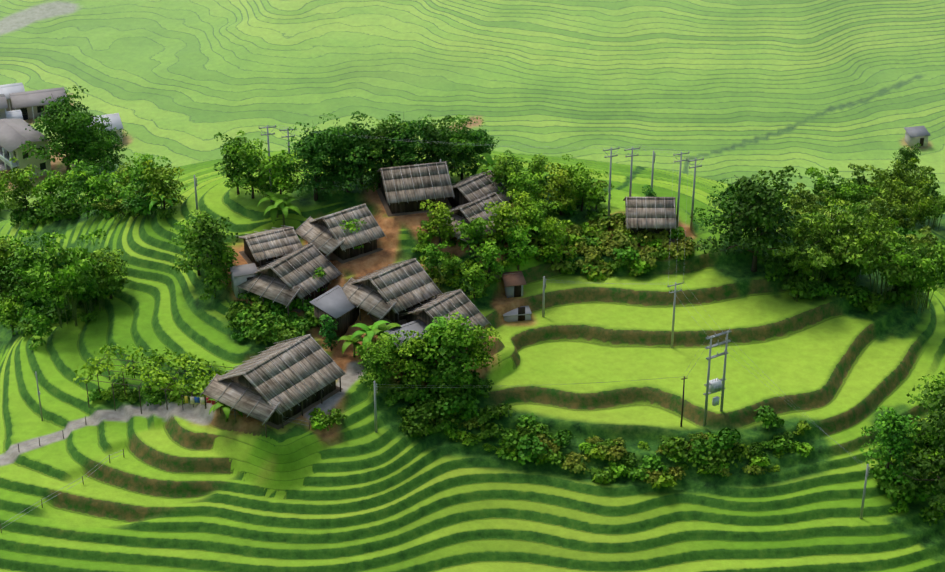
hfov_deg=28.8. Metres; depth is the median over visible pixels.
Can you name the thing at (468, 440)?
bush
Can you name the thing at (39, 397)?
pole lamp
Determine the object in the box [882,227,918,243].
bush
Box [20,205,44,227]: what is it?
bush
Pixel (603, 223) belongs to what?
yellow bush
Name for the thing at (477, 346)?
tree
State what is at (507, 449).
bush
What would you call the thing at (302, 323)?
crop bush
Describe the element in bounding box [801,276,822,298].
bush
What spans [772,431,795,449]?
bush
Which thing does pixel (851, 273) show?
bush
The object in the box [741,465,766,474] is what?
yellow bush
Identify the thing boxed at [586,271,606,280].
bush
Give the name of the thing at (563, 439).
bush
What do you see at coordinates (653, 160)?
utility pole
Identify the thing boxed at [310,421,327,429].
bush
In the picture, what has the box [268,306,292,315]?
bush
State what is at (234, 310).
bush
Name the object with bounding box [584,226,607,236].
bush
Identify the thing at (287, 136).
pole
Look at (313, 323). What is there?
crop bush
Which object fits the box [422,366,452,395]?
bush
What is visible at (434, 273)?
bush
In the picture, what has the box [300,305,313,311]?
crop bush
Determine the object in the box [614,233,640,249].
yellow bush
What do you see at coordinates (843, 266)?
bush
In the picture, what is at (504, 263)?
bush
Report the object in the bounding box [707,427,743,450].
bush
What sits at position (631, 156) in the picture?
utility pole
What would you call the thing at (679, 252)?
yellow bush
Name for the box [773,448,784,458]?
bush
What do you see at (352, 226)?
tree
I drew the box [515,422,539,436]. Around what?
bush
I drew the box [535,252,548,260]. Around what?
yellow bush
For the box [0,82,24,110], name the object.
block top
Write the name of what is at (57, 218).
bush
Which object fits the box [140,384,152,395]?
bush
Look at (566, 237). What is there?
bush
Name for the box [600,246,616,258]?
yellow bush
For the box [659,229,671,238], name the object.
yellow bush
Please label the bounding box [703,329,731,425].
pole transformer
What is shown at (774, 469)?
bush
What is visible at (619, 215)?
bush
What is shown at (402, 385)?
bush
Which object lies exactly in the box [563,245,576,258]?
yellow bush
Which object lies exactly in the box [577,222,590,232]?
bush
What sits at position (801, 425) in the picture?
bush
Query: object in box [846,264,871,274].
bush
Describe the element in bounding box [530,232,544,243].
yellow bush
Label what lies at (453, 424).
bush
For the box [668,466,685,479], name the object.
yellow bush
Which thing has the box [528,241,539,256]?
yellow bush
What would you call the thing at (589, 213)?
bush
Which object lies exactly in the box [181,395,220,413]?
laundry line
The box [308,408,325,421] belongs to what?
bush
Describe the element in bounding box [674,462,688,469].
bush
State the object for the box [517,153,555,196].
tree
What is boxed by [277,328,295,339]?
bush
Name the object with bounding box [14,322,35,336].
bush
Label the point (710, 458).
bush
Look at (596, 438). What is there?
yellow bush
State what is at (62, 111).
tree
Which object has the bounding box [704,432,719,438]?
bush
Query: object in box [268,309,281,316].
crop bush
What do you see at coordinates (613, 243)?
yellow bush
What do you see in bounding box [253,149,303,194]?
tree
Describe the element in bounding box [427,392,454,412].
bush
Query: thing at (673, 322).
field pole
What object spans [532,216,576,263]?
lime tree
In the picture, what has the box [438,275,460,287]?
bush
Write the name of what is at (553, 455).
bush
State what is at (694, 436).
bush
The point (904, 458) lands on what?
bush
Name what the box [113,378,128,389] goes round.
bush
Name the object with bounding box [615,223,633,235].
yellow bush
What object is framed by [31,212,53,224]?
bush
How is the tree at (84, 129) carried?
on the terrain ground
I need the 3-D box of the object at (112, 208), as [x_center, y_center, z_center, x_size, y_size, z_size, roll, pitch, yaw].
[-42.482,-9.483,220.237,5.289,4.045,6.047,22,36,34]
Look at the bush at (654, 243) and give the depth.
207.38 m
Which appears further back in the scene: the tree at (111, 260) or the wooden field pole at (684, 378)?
the tree at (111, 260)
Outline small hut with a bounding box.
[503,306,531,321]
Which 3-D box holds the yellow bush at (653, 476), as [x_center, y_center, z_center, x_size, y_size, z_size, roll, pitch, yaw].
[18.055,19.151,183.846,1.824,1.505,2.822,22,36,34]
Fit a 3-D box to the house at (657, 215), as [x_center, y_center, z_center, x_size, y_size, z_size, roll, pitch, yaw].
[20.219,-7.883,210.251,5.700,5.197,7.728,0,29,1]
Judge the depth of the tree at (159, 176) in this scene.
211.60 m
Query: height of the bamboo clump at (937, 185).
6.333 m
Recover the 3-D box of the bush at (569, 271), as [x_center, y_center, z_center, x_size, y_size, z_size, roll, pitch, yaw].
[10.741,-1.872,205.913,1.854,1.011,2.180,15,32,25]
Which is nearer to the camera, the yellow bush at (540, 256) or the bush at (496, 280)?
the bush at (496, 280)
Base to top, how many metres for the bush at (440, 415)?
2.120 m
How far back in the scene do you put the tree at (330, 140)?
208.73 m
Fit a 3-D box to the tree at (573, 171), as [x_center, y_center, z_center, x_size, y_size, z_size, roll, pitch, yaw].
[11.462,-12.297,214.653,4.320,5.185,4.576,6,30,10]
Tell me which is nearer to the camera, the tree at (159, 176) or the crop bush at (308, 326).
the crop bush at (308, 326)
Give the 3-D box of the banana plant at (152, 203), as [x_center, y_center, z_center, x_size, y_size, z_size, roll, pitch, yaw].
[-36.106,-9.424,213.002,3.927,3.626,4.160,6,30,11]
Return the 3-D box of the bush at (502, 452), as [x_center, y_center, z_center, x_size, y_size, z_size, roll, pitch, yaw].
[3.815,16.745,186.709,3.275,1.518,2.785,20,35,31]
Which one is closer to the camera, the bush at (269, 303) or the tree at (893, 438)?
the tree at (893, 438)
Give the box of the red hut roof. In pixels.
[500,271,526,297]
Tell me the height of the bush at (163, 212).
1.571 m
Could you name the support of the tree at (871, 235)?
on the terrain ground
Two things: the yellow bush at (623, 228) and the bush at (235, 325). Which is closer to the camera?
the bush at (235, 325)
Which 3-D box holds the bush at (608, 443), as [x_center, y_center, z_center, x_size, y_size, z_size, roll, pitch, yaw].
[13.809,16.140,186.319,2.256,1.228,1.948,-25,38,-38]
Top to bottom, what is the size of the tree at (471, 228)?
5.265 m
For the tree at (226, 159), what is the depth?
209.10 m
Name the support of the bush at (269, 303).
on the terrain ground
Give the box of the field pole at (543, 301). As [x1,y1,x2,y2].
[542,276,545,316]
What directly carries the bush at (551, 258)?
on the terrain ground
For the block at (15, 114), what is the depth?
347.70 m
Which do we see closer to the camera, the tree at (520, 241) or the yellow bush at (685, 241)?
the tree at (520, 241)
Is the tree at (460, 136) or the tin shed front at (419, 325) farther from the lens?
the tree at (460, 136)
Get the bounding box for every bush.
[3,311,22,328]
[9,207,25,226]
[14,207,30,218]
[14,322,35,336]
[16,298,51,320]
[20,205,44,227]
[21,306,57,328]
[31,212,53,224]
[36,205,50,215]
[49,201,82,220]
[51,307,78,323]
[53,195,74,220]
[60,210,81,219]
[62,199,88,210]
[65,297,93,307]
[75,311,97,322]
[86,388,106,402]
[99,205,117,219]
[100,389,115,400]
[106,187,133,214]
[110,388,125,397]
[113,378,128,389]
[117,390,127,401]
[118,199,136,217]
[120,202,139,220]
[121,387,140,403]
[126,198,157,217]
[140,380,162,394]
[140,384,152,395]
[142,393,164,405]
[155,207,176,218]
[155,376,173,391]
[161,382,171,394]
[164,383,178,392]
[167,391,180,402]
[173,388,196,405]
[224,316,244,330]
[225,303,249,317]
[228,317,244,325]
[229,299,250,308]
[230,331,247,342]
[235,309,256,324]
[238,292,256,300]
[240,315,260,327]
[240,320,262,331]
[244,323,273,337]
[247,329,270,344]
[248,294,270,304]
[248,301,277,315]
[255,316,272,323]
[257,314,274,327]
[258,312,273,326]
[261,299,274,306]
[263,335,281,343]
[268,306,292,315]
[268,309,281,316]
[268,313,279,322]
[270,302,290,308]
[272,322,292,332]
[274,312,293,326]
[276,311,294,319]
[277,310,290,321]
[277,326,303,341]
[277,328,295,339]
[289,297,308,309]
[289,318,310,329]
[296,318,309,326]
[297,308,322,325]
[299,321,310,330]
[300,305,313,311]
[306,315,317,326]
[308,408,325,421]
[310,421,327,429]
[311,415,326,430]
[317,414,333,430]
[328,408,347,422]
[330,412,342,425]
[381,388,404,406]
[395,374,426,395]
[397,388,418,401]
[397,406,409,415]
[397,415,414,431]
[403,421,434,437]
[405,405,435,432]
[408,386,431,402]
[411,243,427,252]
[411,399,436,416]
[413,362,437,386]
[418,233,432,243]
[418,254,430,263]
[421,220,434,228]
[421,421,439,435]
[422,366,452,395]
[424,367,445,381]
[424,393,440,406]
[425,268,439,277]
[427,385,441,392]
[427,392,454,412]
[430,381,451,393]
[430,419,450,433]
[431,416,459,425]
[432,276,445,284]
[433,405,454,419]
[434,367,463,392]
[434,394,467,416]
[437,364,461,383]
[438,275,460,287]
[442,234,451,242]
[442,239,456,245]
[443,266,461,278]
[443,416,461,431]
[444,428,463,438]
[446,385,465,396]
[446,391,478,408]
[449,431,465,441]
[458,240,468,246]
[458,370,485,388]
[458,417,485,430]
[458,430,485,445]
[459,381,484,394]
[460,404,482,418]
[464,258,475,267]
[468,377,493,397]
[473,264,494,278]
[473,288,488,297]
[473,408,496,424]
[477,422,504,439]
[482,443,497,451]
[484,403,512,419]
[487,276,501,283]
[495,440,519,460]
[496,239,506,248]
[498,427,519,448]
[498,445,520,454]
[499,260,509,268]
[505,253,526,264]
[512,434,551,464]
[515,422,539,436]
[517,412,541,434]
[517,426,534,438]
[524,229,542,240]
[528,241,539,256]
[528,433,551,449]
[528,447,550,461]
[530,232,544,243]
[533,450,550,464]
[534,422,555,439]
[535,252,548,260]
[540,251,564,262]
[542,202,560,217]
[543,174,552,188]
[544,451,568,466]
[546,249,570,262]
[548,439,560,455]
[549,231,569,242]
[549,260,575,273]
[549,429,574,447]
[556,204,577,214]
[560,267,576,273]
[561,253,578,266]
[561,461,589,473]
[562,451,590,467]
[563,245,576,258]
[564,233,577,244]
[566,230,581,238]
[568,224,580,235]
[572,237,586,249]
[573,233,586,243]
[575,259,589,270]
[576,245,593,254]
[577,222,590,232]
[579,442,597,453]
[580,244,600,264]
[581,262,603,281]
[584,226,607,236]
[584,260,602,273]
[585,209,598,218]
[585,436,603,443]
[586,237,605,249]
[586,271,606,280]
[588,216,618,229]
[588,230,602,238]
[588,447,610,459]
[588,467,616,483]
[589,212,617,230]
[592,239,606,249]
[592,474,612,483]
[594,258,611,270]
[596,238,609,256]
[596,438,617,449]
[597,262,611,274]
[598,445,608,453]
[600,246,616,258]
[601,230,612,239]
[602,238,626,249]
[605,445,626,461]
[606,270,613,277]
[608,461,628,477]
[609,216,623,226]
[609,229,628,239]
[609,256,630,268]
[612,233,637,244]
[612,437,625,446]
[612,465,630,474]
[613,212,625,223]
[613,246,639,261]
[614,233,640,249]
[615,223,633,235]
[618,451,639,469]
[623,236,645,247]
[627,465,651,480]
[628,257,649,272]
[629,265,643,275]
[631,260,655,272]
[634,229,654,242]
[635,245,657,257]
[637,441,650,449]
[639,452,666,472]
[640,238,662,248]
[641,252,656,266]
[643,469,661,482]
[649,246,671,258]
[651,468,676,488]
[655,444,672,454]
[656,234,669,246]
[658,436,690,458]
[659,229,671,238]
[659,435,687,452]
[664,242,689,249]
[666,452,681,462]
[667,226,684,240]
[668,246,687,259]
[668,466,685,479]
[674,237,695,247]
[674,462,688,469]
[680,246,694,257]
[681,450,701,464]
[684,237,695,246]
[686,442,695,453]
[686,451,715,467]
[687,432,705,440]
[687,439,716,464]
[689,432,708,441]
[697,466,708,473]
[698,463,721,474]
[702,450,720,465]
[703,461,729,468]
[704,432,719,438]
[704,439,733,458]
[704,449,720,463]
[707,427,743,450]
[711,456,721,465]
[715,448,742,467]
[717,465,731,476]
[733,443,752,458]
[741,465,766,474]
[746,442,764,455]
[748,451,770,466]
[753,405,784,429]
[757,250,790,267]
[760,258,791,279]
[761,435,792,453]
[767,267,794,281]
[767,465,779,472]
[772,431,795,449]
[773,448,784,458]
[781,276,813,299]
[785,446,794,452]
[788,259,811,272]
[791,267,826,283]
[792,429,804,435]
[793,441,814,457]
[796,420,810,431]
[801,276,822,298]
[807,282,837,298]
[827,261,856,277]
[834,280,861,297]
[845,286,871,303]
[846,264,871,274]
[847,262,861,277]
[853,292,886,314]
[869,461,901,483]
[872,463,896,480]
[874,461,907,479]
[876,480,914,501]
[877,436,907,454]
[877,455,896,465]
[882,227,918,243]
[882,282,918,304]
[883,478,913,495]
[888,428,920,455]
[888,501,908,512]
[890,475,928,503]
[900,481,935,501]
[903,453,919,466]
[913,448,944,470]
[919,432,944,451]
[919,506,939,525]
[929,502,944,519]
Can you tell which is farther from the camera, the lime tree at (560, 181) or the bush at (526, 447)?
the lime tree at (560, 181)
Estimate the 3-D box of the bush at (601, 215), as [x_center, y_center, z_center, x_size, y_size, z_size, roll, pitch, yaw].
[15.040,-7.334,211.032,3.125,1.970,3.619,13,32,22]
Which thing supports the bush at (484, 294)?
on the terrain ground
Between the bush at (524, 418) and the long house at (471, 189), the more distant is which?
the long house at (471, 189)
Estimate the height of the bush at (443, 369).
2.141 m
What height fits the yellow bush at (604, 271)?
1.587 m
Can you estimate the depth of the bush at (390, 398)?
187.63 m
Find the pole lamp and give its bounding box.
[35,371,42,420]
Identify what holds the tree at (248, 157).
on the terrain ground
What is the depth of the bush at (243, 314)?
195.28 m
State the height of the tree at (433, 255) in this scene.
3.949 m
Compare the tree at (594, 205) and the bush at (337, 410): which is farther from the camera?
the tree at (594, 205)
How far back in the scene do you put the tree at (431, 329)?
188.41 m
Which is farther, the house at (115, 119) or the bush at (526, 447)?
the house at (115, 119)
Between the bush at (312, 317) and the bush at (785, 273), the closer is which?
the bush at (312, 317)
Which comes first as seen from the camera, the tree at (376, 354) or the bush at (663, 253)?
the tree at (376, 354)
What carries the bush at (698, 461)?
on the terrain ground
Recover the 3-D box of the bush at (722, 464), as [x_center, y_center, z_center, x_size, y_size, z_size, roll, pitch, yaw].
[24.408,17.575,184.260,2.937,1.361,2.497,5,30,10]
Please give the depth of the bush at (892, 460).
186.27 m
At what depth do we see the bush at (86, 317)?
204.00 m
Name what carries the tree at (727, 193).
on the terrain ground
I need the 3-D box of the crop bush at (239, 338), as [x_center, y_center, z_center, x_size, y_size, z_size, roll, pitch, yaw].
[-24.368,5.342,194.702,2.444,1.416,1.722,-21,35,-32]
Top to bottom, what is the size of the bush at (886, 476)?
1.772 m
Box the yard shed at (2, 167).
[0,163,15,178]
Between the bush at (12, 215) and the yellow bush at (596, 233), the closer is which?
the yellow bush at (596, 233)
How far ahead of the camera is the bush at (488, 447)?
186.69 m
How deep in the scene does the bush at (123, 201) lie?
217.35 m
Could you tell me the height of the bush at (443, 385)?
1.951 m
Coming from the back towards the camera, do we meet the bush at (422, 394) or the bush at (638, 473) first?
the bush at (422, 394)
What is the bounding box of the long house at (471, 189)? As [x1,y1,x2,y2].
[448,170,512,207]
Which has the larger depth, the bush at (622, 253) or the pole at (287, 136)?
the pole at (287, 136)
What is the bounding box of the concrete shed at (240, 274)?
[230,263,258,297]
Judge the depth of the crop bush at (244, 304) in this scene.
197.16 m
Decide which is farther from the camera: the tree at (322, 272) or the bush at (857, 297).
the bush at (857, 297)
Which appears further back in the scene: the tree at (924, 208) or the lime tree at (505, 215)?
the tree at (924, 208)
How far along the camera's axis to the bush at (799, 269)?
205.71 m
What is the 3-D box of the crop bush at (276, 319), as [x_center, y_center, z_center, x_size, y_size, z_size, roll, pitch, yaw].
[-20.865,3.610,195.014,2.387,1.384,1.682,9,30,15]
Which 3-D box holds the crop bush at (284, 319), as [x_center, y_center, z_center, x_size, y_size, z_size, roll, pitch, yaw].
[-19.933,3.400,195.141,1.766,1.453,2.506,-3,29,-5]
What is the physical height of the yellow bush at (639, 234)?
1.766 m
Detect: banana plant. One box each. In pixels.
[144,192,176,210]
[207,398,242,421]
[257,191,291,224]
[264,196,301,226]
[338,334,372,362]
[350,320,390,349]
[366,323,400,343]
[422,316,467,351]
[475,153,496,174]
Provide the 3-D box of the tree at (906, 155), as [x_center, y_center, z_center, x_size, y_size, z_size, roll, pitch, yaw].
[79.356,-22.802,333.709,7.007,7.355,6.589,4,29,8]
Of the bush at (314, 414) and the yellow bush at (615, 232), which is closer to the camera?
the bush at (314, 414)
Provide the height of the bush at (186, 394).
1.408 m
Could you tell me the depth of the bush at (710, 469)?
183.10 m
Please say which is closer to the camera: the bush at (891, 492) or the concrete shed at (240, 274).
the bush at (891, 492)
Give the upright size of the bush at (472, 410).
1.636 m
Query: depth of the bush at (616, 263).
204.93 m
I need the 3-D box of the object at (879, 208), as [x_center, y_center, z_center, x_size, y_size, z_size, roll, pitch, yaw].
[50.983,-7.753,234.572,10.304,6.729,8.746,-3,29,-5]
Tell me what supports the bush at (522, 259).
on the terrain ground
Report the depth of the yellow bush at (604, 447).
185.28 m
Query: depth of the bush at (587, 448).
185.82 m
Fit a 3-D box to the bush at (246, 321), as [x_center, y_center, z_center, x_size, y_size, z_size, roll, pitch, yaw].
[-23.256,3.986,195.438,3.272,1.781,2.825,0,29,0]
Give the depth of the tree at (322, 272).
197.51 m
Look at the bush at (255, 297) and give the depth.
196.32 m
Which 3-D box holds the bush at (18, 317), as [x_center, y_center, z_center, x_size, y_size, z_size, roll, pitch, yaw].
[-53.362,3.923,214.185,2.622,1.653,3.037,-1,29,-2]
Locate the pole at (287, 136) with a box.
[279,128,296,174]
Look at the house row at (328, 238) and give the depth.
201.53 m
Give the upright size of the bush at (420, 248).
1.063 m
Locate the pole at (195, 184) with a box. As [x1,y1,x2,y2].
[194,175,198,214]
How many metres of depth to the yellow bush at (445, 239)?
203.89 m
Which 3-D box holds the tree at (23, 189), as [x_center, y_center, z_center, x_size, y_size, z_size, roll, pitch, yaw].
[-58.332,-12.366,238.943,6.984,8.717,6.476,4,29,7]
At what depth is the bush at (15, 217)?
240.63 m
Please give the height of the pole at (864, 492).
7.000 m
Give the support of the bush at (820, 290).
on the terrain ground
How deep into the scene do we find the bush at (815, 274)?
205.73 m
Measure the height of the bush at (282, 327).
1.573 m
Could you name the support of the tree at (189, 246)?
on the terrain ground
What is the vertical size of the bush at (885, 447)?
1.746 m
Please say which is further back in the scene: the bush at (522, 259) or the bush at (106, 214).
the bush at (106, 214)
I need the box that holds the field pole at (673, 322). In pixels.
[667,281,683,347]
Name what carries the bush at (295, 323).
on the terrain ground
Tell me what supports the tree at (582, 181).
on the terrain ground
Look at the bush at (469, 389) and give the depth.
188.50 m
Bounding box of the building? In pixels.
[9,87,65,120]
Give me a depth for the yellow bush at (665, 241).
207.47 m
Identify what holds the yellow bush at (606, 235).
on the terrain ground
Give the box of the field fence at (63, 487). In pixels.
[0,449,123,532]
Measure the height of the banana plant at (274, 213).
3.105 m
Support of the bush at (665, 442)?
on the terrain ground
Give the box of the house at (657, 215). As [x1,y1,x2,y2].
[623,196,676,241]
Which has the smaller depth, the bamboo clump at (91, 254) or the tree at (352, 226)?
the tree at (352, 226)
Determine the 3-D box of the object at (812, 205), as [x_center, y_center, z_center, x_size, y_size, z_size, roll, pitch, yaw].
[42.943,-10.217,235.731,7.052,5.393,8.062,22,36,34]
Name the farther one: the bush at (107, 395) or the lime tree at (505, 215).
the lime tree at (505, 215)
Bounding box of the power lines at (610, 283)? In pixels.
[263,125,866,467]
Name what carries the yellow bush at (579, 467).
on the terrain ground
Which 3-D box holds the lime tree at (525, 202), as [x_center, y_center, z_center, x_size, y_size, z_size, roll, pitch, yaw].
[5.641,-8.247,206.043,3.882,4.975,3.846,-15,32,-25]
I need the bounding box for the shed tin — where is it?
[310,285,360,338]
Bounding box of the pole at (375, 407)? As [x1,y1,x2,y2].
[374,381,377,431]
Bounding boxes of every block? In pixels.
[0,94,7,118]
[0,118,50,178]
[3,110,22,118]
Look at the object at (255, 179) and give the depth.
209.18 m
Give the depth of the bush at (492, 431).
186.67 m
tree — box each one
[0,156,44,216]
[0,175,12,201]
[0,229,32,284]
[0,231,55,304]
[0,238,24,301]
[0,295,25,336]
[18,170,74,221]
[19,85,93,170]
[25,306,54,349]
[48,105,95,161]
[61,159,108,218]
[61,167,83,195]
[62,110,127,174]
[77,170,122,209]
[79,120,126,176]
[85,249,130,300]
[113,152,170,206]
[114,160,141,196]
[141,159,187,208]
[168,213,217,275]
[175,209,239,289]
[199,258,227,301]
[201,242,238,285]
[213,132,255,194]
[220,130,278,198]
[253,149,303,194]
[274,122,351,200]
[299,113,365,185]
[302,111,374,192]
[312,267,327,292]
[318,314,339,350]
[333,115,383,183]
[340,218,366,248]
[353,339,399,390]
[355,115,418,191]
[370,113,440,168]
[372,120,424,180]
[376,330,434,389]
[376,332,402,369]
[399,115,472,172]
[414,126,458,170]
[416,199,458,242]
[416,312,486,386]
[416,317,448,362]
[421,241,449,270]
[439,256,463,286]
[440,114,483,180]
[451,324,501,371]
[454,262,487,300]
[455,117,500,176]
[455,217,492,261]
[466,240,503,282]
[480,153,523,203]
[480,201,528,245]
[500,221,540,270]
[501,150,524,182]
[506,189,541,221]
[507,165,545,203]
[512,199,562,242]
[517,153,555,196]
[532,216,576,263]
[539,163,579,215]
[553,154,586,198]
[563,168,608,211]
[581,182,613,213]
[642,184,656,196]
[689,177,766,246]
[697,166,822,271]
[858,405,921,484]
[889,381,944,519]
[890,143,925,172]
[907,368,944,442]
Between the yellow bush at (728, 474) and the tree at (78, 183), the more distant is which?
the tree at (78, 183)
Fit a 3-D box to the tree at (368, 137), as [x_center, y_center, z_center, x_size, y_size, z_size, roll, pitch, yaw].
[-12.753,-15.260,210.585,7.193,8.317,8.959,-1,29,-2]
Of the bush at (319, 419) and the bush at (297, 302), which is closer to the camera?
the bush at (319, 419)
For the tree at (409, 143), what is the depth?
208.81 m
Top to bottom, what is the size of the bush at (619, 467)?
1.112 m
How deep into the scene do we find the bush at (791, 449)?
185.77 m
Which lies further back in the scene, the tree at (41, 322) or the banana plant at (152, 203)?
the banana plant at (152, 203)
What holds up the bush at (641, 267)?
on the terrain ground
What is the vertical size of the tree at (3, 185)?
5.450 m
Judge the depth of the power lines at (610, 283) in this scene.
184.03 m
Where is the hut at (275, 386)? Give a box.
[200,334,345,437]
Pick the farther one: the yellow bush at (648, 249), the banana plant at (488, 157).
the banana plant at (488, 157)
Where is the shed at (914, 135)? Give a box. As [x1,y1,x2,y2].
[904,126,930,147]
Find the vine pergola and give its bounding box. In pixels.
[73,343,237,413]
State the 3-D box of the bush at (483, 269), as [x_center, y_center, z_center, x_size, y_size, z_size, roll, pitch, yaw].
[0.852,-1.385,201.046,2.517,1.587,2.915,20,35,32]
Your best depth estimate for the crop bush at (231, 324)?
195.42 m
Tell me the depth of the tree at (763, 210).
201.63 m
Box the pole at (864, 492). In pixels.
[860,464,869,518]
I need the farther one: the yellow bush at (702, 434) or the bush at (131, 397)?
the bush at (131, 397)
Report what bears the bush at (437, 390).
on the terrain ground
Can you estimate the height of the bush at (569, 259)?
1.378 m
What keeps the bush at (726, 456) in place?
on the terrain ground
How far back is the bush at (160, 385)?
190.83 m
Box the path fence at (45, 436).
[3,416,86,457]
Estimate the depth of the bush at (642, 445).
186.52 m
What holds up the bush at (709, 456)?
on the terrain ground
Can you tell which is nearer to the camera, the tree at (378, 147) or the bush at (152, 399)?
the bush at (152, 399)
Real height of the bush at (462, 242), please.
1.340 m
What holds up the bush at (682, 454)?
on the terrain ground
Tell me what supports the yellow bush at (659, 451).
on the terrain ground
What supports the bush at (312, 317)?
on the terrain ground
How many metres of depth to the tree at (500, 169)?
208.43 m
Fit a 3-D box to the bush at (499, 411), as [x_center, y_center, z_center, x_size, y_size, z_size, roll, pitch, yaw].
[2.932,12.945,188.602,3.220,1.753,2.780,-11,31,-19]
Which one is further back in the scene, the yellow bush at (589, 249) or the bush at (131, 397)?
the yellow bush at (589, 249)
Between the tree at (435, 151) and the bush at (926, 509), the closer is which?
the bush at (926, 509)
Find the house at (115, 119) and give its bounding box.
[87,113,123,141]
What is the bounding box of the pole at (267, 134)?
[259,124,275,201]
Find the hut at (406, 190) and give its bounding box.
[376,161,454,216]
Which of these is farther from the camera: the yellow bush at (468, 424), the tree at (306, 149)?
the tree at (306, 149)
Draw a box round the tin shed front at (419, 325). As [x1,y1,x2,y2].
[383,319,445,374]
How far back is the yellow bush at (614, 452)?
184.53 m
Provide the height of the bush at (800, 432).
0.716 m
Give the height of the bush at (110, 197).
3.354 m
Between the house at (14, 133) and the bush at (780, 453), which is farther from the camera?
the house at (14, 133)
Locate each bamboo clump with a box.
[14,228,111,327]
[48,252,100,278]
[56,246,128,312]
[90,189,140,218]
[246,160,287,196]
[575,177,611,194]
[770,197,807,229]
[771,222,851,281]
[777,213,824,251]
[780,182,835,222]
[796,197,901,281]
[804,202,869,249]
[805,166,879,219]
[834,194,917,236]
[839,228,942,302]
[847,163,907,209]
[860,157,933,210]
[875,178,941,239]
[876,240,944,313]
[902,167,939,190]
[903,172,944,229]
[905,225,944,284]
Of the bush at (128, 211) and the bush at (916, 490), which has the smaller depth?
the bush at (916, 490)
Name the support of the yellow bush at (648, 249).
on the terrain ground
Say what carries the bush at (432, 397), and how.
on the terrain ground
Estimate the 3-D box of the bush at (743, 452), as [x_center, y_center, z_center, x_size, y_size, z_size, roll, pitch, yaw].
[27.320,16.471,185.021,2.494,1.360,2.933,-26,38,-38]
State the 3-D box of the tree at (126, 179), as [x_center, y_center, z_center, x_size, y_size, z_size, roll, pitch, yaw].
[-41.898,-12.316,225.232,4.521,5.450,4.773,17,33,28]
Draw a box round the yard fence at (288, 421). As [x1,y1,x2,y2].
[230,410,309,429]
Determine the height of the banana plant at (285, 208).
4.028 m
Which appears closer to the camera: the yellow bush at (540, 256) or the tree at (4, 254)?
the yellow bush at (540, 256)
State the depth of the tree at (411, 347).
187.51 m
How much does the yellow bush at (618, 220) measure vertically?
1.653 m
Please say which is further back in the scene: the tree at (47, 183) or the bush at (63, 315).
the tree at (47, 183)
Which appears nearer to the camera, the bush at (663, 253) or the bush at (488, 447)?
the bush at (488, 447)
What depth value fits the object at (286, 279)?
196.62 m
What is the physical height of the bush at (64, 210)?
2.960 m
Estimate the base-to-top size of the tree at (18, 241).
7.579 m
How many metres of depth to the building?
354.55 m
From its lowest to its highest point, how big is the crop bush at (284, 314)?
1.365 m
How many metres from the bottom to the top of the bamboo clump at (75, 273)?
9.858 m
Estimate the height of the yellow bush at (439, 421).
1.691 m
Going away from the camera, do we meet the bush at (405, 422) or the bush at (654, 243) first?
the bush at (405, 422)
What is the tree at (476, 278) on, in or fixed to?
on the terrain ground
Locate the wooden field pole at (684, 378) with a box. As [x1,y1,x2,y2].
[680,376,687,426]
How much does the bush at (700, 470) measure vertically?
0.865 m
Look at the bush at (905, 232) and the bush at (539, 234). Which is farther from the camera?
the bush at (905, 232)
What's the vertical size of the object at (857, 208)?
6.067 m
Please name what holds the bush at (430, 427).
on the terrain ground
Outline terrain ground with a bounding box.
[0,0,944,571]
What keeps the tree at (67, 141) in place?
on the terrain ground
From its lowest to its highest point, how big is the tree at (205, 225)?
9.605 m
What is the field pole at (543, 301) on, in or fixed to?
on the terrain ground
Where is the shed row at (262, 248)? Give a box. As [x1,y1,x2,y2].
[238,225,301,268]
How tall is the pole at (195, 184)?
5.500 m
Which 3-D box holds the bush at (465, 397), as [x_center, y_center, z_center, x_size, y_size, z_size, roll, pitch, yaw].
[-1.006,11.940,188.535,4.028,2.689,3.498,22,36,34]
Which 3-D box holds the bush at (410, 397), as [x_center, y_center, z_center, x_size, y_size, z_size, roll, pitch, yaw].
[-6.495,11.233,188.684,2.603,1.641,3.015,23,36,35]
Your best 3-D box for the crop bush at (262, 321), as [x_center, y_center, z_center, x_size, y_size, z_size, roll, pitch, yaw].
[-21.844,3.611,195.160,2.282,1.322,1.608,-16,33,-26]
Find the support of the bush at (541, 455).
on the terrain ground
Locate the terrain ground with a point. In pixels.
(732, 90)
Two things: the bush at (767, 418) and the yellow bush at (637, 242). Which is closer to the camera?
the bush at (767, 418)
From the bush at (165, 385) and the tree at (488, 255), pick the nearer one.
the bush at (165, 385)
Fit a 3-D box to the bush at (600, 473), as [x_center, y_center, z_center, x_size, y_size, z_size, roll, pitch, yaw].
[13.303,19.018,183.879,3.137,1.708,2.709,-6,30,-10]
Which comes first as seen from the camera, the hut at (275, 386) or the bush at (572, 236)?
the hut at (275, 386)
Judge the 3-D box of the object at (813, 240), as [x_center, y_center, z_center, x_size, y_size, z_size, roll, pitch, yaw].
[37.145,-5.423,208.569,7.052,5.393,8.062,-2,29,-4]

